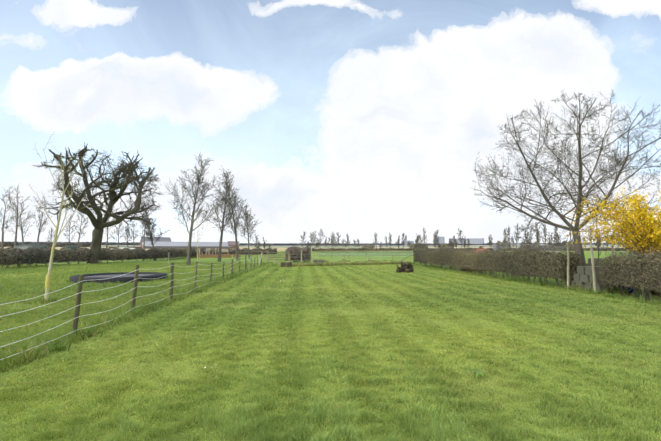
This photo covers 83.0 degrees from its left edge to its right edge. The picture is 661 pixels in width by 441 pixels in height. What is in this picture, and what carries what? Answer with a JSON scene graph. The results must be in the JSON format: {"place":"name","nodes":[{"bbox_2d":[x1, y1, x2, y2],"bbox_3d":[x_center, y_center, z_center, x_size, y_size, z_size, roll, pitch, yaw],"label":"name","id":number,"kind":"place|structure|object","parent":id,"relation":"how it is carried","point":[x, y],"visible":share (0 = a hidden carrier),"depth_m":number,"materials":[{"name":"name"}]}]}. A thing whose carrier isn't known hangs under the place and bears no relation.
{"place":"outdoors","nodes":[
{"label":"outdoors","id":0,"kind":"place"},
{"bbox_2d":[0,257,259,359],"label":"wires","id":1,"kind":"object","parent":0,"point":[98,301],"visible":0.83,"depth_m":6.58,"materials":[{"name":"silver metal"}]},
{"bbox_2d":[262,253,288,263],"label":"gate brace","id":2,"kind":"structure","parent":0,"point":[276,261],"depth_m":34.18,"materials":[{"name":"brown wood"}]},
{"bbox_2d":[0,245,660,440],"bbox_3d":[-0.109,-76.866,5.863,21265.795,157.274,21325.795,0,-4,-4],"label":"ground","id":3,"kind":"structure","parent":0,"point":[352,257],"depth_m":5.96,"materials":[{"name":"green plant"}]},
{"bbox_2d":[14,243,47,249],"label":"tarp heap","id":4,"kind":"object","parent":3,"relation":"on","point":[24,246],"visible":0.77,"depth_m":120.75,"materials":[{"name":"grey plastic"}]},
{"bbox_2d":[0,185,88,248],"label":"tree line","id":5,"kind":"object","parent":3,"relation":"on","point":[21,229],"visible":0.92,"depth_m":140.84,"materials":[{"name":"grey plant"}]},
{"bbox_2d":[0,242,90,246],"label":"treeline","id":6,"kind":"object","parent":3,"relation":"on","point":[11,244],"visible":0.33,"depth_m":334.18,"materials":[{"name":"grey plant"}]},
{"bbox_2d":[29,134,103,301],"bbox_3d":[-8.124,-0.077,11.303,1.722,5.089,2.414,0,-4,-4],"label":"young tree","id":7,"kind":"object","parent":3,"relation":"on","point":[46,296],"visible":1,"depth_m":11.02,"materials":[{"name":"beige plant"}]},
{"bbox_2d":[45,275,49,287],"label":"tree trunk","id":8,"kind":"object","parent":7,"relation":"attached to","point":[47,283],"visible":0.85,"depth_m":10.87,"materials":[{"name":"beige plant"}]},
{"bbox_2d":[0,241,139,244],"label":"treeline","id":9,"kind":"object","parent":3,"relation":"on","point":[121,243],"visible":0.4,"depth_m":1352.48,"materials":[{"name":"grey plant"}]},
{"bbox_2d":[62,245,79,249],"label":"tarp heap","id":10,"kind":"object","parent":3,"relation":"on","point":[73,247],"visible":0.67,"depth_m":147.02,"materials":[{"name":"grey plastic"}]},
{"bbox_2d":[33,145,163,263],"bbox_3d":[-24.635,-1.682,40.596,10.821,12.854,12.806,-3,-5,32],"label":"oak tree","id":11,"kind":"object","parent":3,"relation":"on","point":[99,223],"visible":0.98,"depth_m":39.68,"materials":[{"name":"brown plant"}]},
{"bbox_2d":[69,272,167,283],"bbox_3d":[-10.652,2.885,18.982,4.343,0.296,4.353,0,-4,-4],"label":"trampoline","id":12,"kind":"object","parent":3,"relation":"on","point":[125,278],"visible":0.83,"depth_m":17.96,"materials":[{"name":"plastic"}]},
{"bbox_2d":[103,208,150,249],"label":"tree line","id":13,"kind":"object","parent":3,"relation":"on","point":[130,237],"visible":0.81,"depth_m":167.32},
{"bbox_2d":[0,247,276,267],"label":"hedge","id":14,"kind":"object","parent":3,"relation":"on","point":[9,256],"visible":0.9,"depth_m":39.49,"materials":[{"name":"brown plant"}]},
{"bbox_2d":[135,209,169,260],"bbox_3d":[-24.049,1.823,50.737,2.919,7.362,4.388,-4,-6,44],"label":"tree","id":15,"kind":"object","parent":3,"relation":"on","point":[150,233],"visible":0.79,"depth_m":50.23,"materials":[{"name":"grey plant"}]},
{"bbox_2d":[140,237,171,246],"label":"building","id":16,"kind":"structure","parent":3,"relation":"on","point":[164,239],"depth_m":273.30,"materials":[{"name":"metal"}]},
{"bbox_2d":[71,254,260,337],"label":"fence posts","id":17,"kind":"object","parent":3,"relation":"on","point":[78,302],"visible":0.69,"depth_m":8.76,"materials":[{"name":"brown wood"}]},
{"bbox_2d":[168,252,199,272],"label":"stakes","id":18,"kind":"object","parent":3,"relation":"on","point":[199,262],"visible":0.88,"depth_m":24.72,"materials":[{"name":"brown wood"}]},
{"bbox_2d":[143,241,232,248],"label":"long barn","id":19,"kind":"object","parent":3,"relation":"on","point":[174,245],"visible":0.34,"depth_m":241.82,"materials":[{"name":"metal"}]},
{"bbox_2d":[165,153,226,265],"bbox_3d":[-12.897,-1.209,36.270,5.106,11.172,5.305,0,-4,-4],"label":"tree","id":20,"kind":"object","parent":3,"relation":"on","point":[204,188],"visible":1,"depth_m":35.98,"materials":[{"name":"plant"}]},
{"bbox_2d":[186,216,207,271],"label":"staked sapling","id":21,"kind":"object","parent":3,"relation":"on","point":[197,240],"visible":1,"depth_m":24.87,"materials":[{"name":"beige plant"}]},
{"bbox_2d":[195,254,240,257],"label":"brick wall","id":22,"kind":"structure","parent":3,"relation":"on","point":[215,255],"depth_m":65.86,"materials":[{"name":"brown brick"}]},
{"bbox_2d":[208,166,246,261],"bbox_3d":[-13.174,-0.956,47.610,4.890,12.411,4.453,0,-4,-4],"label":"tree","id":23,"kind":"object","parent":3,"relation":"on","point":[225,199],"visible":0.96,"depth_m":47.39,"materials":[{"name":"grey plant"}]},
{"bbox_2d":[220,185,247,259],"bbox_3d":[-13.583,0.033,51.803,4.111,11.096,4.275,3,-5,-32],"label":"tree","id":24,"kind":"object","parent":3,"relation":"on","point":[236,225],"visible":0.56,"depth_m":52.13,"materials":[{"name":"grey plant"}]},
{"bbox_2d":[228,241,239,248],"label":"building","id":25,"kind":"structure","parent":3,"relation":"on","point":[231,243],"depth_m":253.07,"materials":[{"name":"brick"}]},
{"bbox_2d":[235,202,258,257],"bbox_3d":[-13.863,1.447,62.668,4.074,9.890,4.553,3,-5,-35],"label":"tree","id":26,"kind":"object","parent":3,"relation":"on","point":[246,213],"visible":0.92,"depth_m":62.27,"materials":[{"name":"grey plant"}]},
{"bbox_2d":[252,234,269,248],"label":"tree line","id":27,"kind":"object","parent":3,"relation":"on","point":[258,242],"visible":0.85,"depth_m":89.84,"materials":[{"name":"grey plant"}]},
{"bbox_2d":[267,250,285,260],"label":"field gate","id":28,"kind":"structure","parent":3,"relation":"on","point":[275,256],"depth_m":47.87,"materials":[{"name":"grey wood"}]},
{"bbox_2d":[281,262,291,266],"bbox_3d":[-3.869,3.868,32.699,0.984,0.400,0.400,0,-4,1],"label":"crate","id":29,"kind":"object","parent":3,"relation":"on","point":[287,264],"visible":0.9,"depth_m":32.65,"materials":[{"name":"brown wood"}]},
{"bbox_2d":[239,243,341,245],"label":"treeline","id":30,"kind":"object","parent":3,"relation":"on","point":[279,244],"visible":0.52,"depth_m":2171.28,"materials":[{"name":"grey plant"}]},
{"bbox_2d":[285,246,311,261],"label":"hedge block","id":31,"kind":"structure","parent":3,"relation":"on","point":[294,252],"depth_m":44.92,"materials":[{"name":"brown plant"}]},
{"bbox_2d":[300,228,325,251],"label":"distant trees","id":32,"kind":"object","parent":3,"relation":"on","point":[311,242],"visible":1,"depth_m":127.69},
{"bbox_2d":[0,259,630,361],"bbox_3d":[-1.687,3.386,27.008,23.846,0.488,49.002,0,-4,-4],"label":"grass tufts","id":33,"kind":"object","parent":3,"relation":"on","point":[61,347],"visible":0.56,"depth_m":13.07,"materials":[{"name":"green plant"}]},
{"bbox_2d":[289,254,410,263],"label":"fence posts","id":34,"kind":"object","parent":3,"relation":"on","point":[344,258],"visible":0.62,"depth_m":38.79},
{"bbox_2d":[319,252,406,256],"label":"fence","id":35,"kind":"object","parent":3,"relation":"on","point":[358,253],"visible":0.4,"depth_m":74.88,"materials":[{"name":"teal"}]},
{"bbox_2d":[317,250,412,254],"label":"paddock fence","id":36,"kind":"object","parent":3,"relation":"on","point":[363,250],"visible":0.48,"depth_m":84.74,"materials":[{"name":"brown wood"}]},
{"bbox_2d":[361,244,373,248],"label":"bush","id":37,"kind":"object","parent":3,"relation":"on","point":[367,246],"visible":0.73,"depth_m":162.71,"materials":[{"name":"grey plant"}]},
{"bbox_2d":[331,251,412,257],"bbox_3d":[6.116,5.832,63.847,18.169,1.426,0.143,1,-4,-11],"label":"paddock fence","id":38,"kind":"object","parent":3,"relation":"on","point":[399,254],"visible":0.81,"depth_m":64.77,"materials":[{"name":"grey wood"}]},
{"bbox_2d":[396,262,413,272],"bbox_3d":[4.968,3.133,24.834,1.231,0.882,0.956,0,-4,-4],"label":"stump pile","id":39,"kind":"object","parent":3,"relation":"on","point":[406,267],"visible":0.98,"depth_m":24.75,"materials":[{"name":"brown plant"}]},
{"bbox_2d":[410,243,427,248],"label":"bush","id":40,"kind":"object","parent":3,"relation":"on","point":[425,245],"visible":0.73,"depth_m":159.86,"materials":[{"name":"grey plant"}]},
{"bbox_2d":[435,236,444,243],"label":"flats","id":41,"kind":"structure","parent":3,"relation":"on","point":[441,240],"depth_m":2481.47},
{"bbox_2d":[439,243,453,247],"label":"bush","id":42,"kind":"object","parent":3,"relation":"on","point":[445,245],"visible":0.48,"depth_m":157.69,"materials":[{"name":"grey plant"}]},
{"bbox_2d":[316,228,601,247],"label":"distant trees","id":43,"kind":"object","parent":3,"relation":"on","point":[464,245],"visible":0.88,"depth_m":156.76,"materials":[{"name":"grey plant"}]},
{"bbox_2d":[436,286,485,376],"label":"weed rosettes","id":44,"kind":"object","parent":3,"relation":"on","point":[476,372],"visible":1,"depth_m":4.50,"materials":[{"name":"green plant"}]},
{"bbox_2d":[449,238,483,243],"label":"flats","id":45,"kind":"structure","parent":3,"relation":"on","point":[476,240],"depth_m":2415.91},
{"bbox_2d":[317,222,619,248],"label":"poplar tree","id":46,"kind":"object","parent":3,"relation":"on","point":[506,234],"visible":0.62,"depth_m":157.28,"materials":[{"name":"grey plant"}]},
{"bbox_2d":[312,247,634,251],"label":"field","id":47,"kind":"structure","parent":3,"relation":"on","point":[572,249],"depth_m":139.07,"materials":[{"name":"brown plant"}]},
{"bbox_2d":[463,246,488,270],"bbox_3d":[11.270,2.760,26.948,3.957,1.827,2.568,0,-4,-4],"label":"roof tile heap","id":48,"kind":"object","parent":3,"relation":"on","point":[476,250],"visible":0.21,"depth_m":26.99,"materials":[{"name":"ceramic"}]},
{"bbox_2d":[339,243,630,245],"bbox_3d":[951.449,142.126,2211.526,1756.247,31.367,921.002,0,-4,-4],"label":"treeline","id":49,"kind":"object","parent":3,"relation":"on","point":[388,244],"visible":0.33,"depth_m":2522.93,"materials":[{"name":"grey plant"}]},
{"bbox_2d":[413,245,584,286],"bbox_3d":[9.050,2.580,25.994,1.630,2.022,22.892,0,-4,-2],"label":"hedge","id":50,"kind":"object","parent":3,"relation":"on","point":[534,262],"visible":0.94,"depth_m":18.58,"materials":[{"name":"brown plant"}]},
{"bbox_2d":[496,241,511,247],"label":"bush","id":51,"kind":"object","parent":3,"relation":"on","point":[501,244],"visible":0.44,"depth_m":151.68,"materials":[{"name":"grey plant"}]},
{"bbox_2d":[520,241,539,247],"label":"bush","id":52,"kind":"object","parent":3,"relation":"on","point":[536,244],"visible":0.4,"depth_m":148.24,"materials":[{"name":"grey plant"}]},
{"bbox_2d":[547,243,564,247],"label":"bush","id":53,"kind":"object","parent":3,"relation":"on","point":[553,245],"visible":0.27,"depth_m":145.07,"materials":[{"name":"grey plant"}]},
{"bbox_2d":[512,258,601,276],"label":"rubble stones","id":54,"kind":"object","parent":3,"relation":"on","point":[595,262],"visible":0.04,"depth_m":19.20,"materials":[{"name":"grey stone"}]},
{"bbox_2d":[472,88,660,265],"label":"walnut tree","id":55,"kind":"object","parent":3,"relation":"on","point":[578,200],"visible":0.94,"depth_m":15.59,"materials":[{"name":"brown plant"}]},
{"bbox_2d":[562,240,573,247],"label":"bush","id":56,"kind":"object","parent":3,"relation":"on","point":[564,243],"visible":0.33,"depth_m":143.11,"materials":[{"name":"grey plant"}]},
{"bbox_2d":[567,242,596,292],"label":"wooden stakes","id":57,"kind":"object","parent":3,"relation":"on","point":[593,270],"visible":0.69,"depth_m":13.23,"materials":[{"name":"brown wood"}]},
{"bbox_2d":[570,266,619,292],"bbox_3d":[9.965,2.184,14.159,0.891,0.912,1.595,0,-4,-4],"label":"stone block stack","id":58,"kind":"object","parent":3,"relation":"on","point":[583,276],"visible":0.56,"depth_m":13.94,"materials":[{"name":"grey stone"}]},
{"bbox_2d":[585,194,610,265],"bbox_3d":[11.774,0.778,16.089,1.242,4.114,1.595,0,-4,-4],"label":"young tree","id":59,"kind":"object","parent":3,"relation":"on","point":[600,238],"visible":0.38,"depth_m":16.37,"materials":[{"name":"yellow plant"}]},
{"bbox_2d":[563,186,660,295],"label":"forsythia bush","id":60,"kind":"object","parent":3,"relation":"on","point":[646,227],"visible":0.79,"depth_m":12.68,"materials":[{"name":"yellow plant"}]},
{"bbox_2d":[611,236,613,255],"bbox_3d":[10.801,1.673,14.273,0.094,2.150,0.108,-4,-6,39],"label":"gap post","id":61,"kind":"object","parent":3,"relation":"on","point":[612,248],"visible":0.23,"depth_m":14.29,"materials":[{"name":"brown wood"}]},
{"bbox_2d":[620,285,633,292],"bbox_3d":[10.695,2.235,13.566,0.620,0.720,0.620,0,-4,-4],"label":"blue barrel","id":62,"kind":"object","parent":3,"relation":"on","point":[631,290],"visible":0.04,"depth_m":13.28,"materials":[{"name":"blue plastic"}]},
{"bbox_2d":[595,243,660,300],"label":"hedge","id":63,"kind":"object","parent":3,"relation":"on","point":[635,271],"visible":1,"depth_m":11.63,"materials":[{"name":"brown plant"}]},
{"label":"trestle","id":64,"kind":"object","parent":3,"relation":"on","visible":0},
{"bbox_2d":[498,243,564,251],"bbox_3d":[12.014,1.602,22.607,0.312,0.558,3.712,4,-6,-44],"label":"lattice girder","id":65,"kind":"object","parent":64,"relation":"on","point":[531,246],"visible":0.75,"depth_m":22.57,"materials":[{"name":"metal"}]},
{"bbox_2d":[493,244,498,250],"bbox_3d":[10.623,1.765,24.006,0.340,0.450,0.230,4,-6,-44],"label":"girder end box","id":66,"kind":"object","parent":65,"relation":"attached to","point":[494,247],"visible":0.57,"depth_m":23.90,"materials":[{"name":"metal"}]},
{"bbox_2d":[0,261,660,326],"bbox_3d":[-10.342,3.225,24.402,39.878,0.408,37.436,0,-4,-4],"label":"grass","id":67,"kind":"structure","parent":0,"point":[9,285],"depth_m":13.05,"materials":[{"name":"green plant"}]},
{"bbox_2d":[0,0,660,243],"label":"sky","id":68,"kind":"structure","parent":0,"point":[359,119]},
{"bbox_2d":[339,254,412,262],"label":"fence wires","id":69,"kind":"object","parent":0,"point":[389,256],"visible":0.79,"depth_m":39.33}
]}

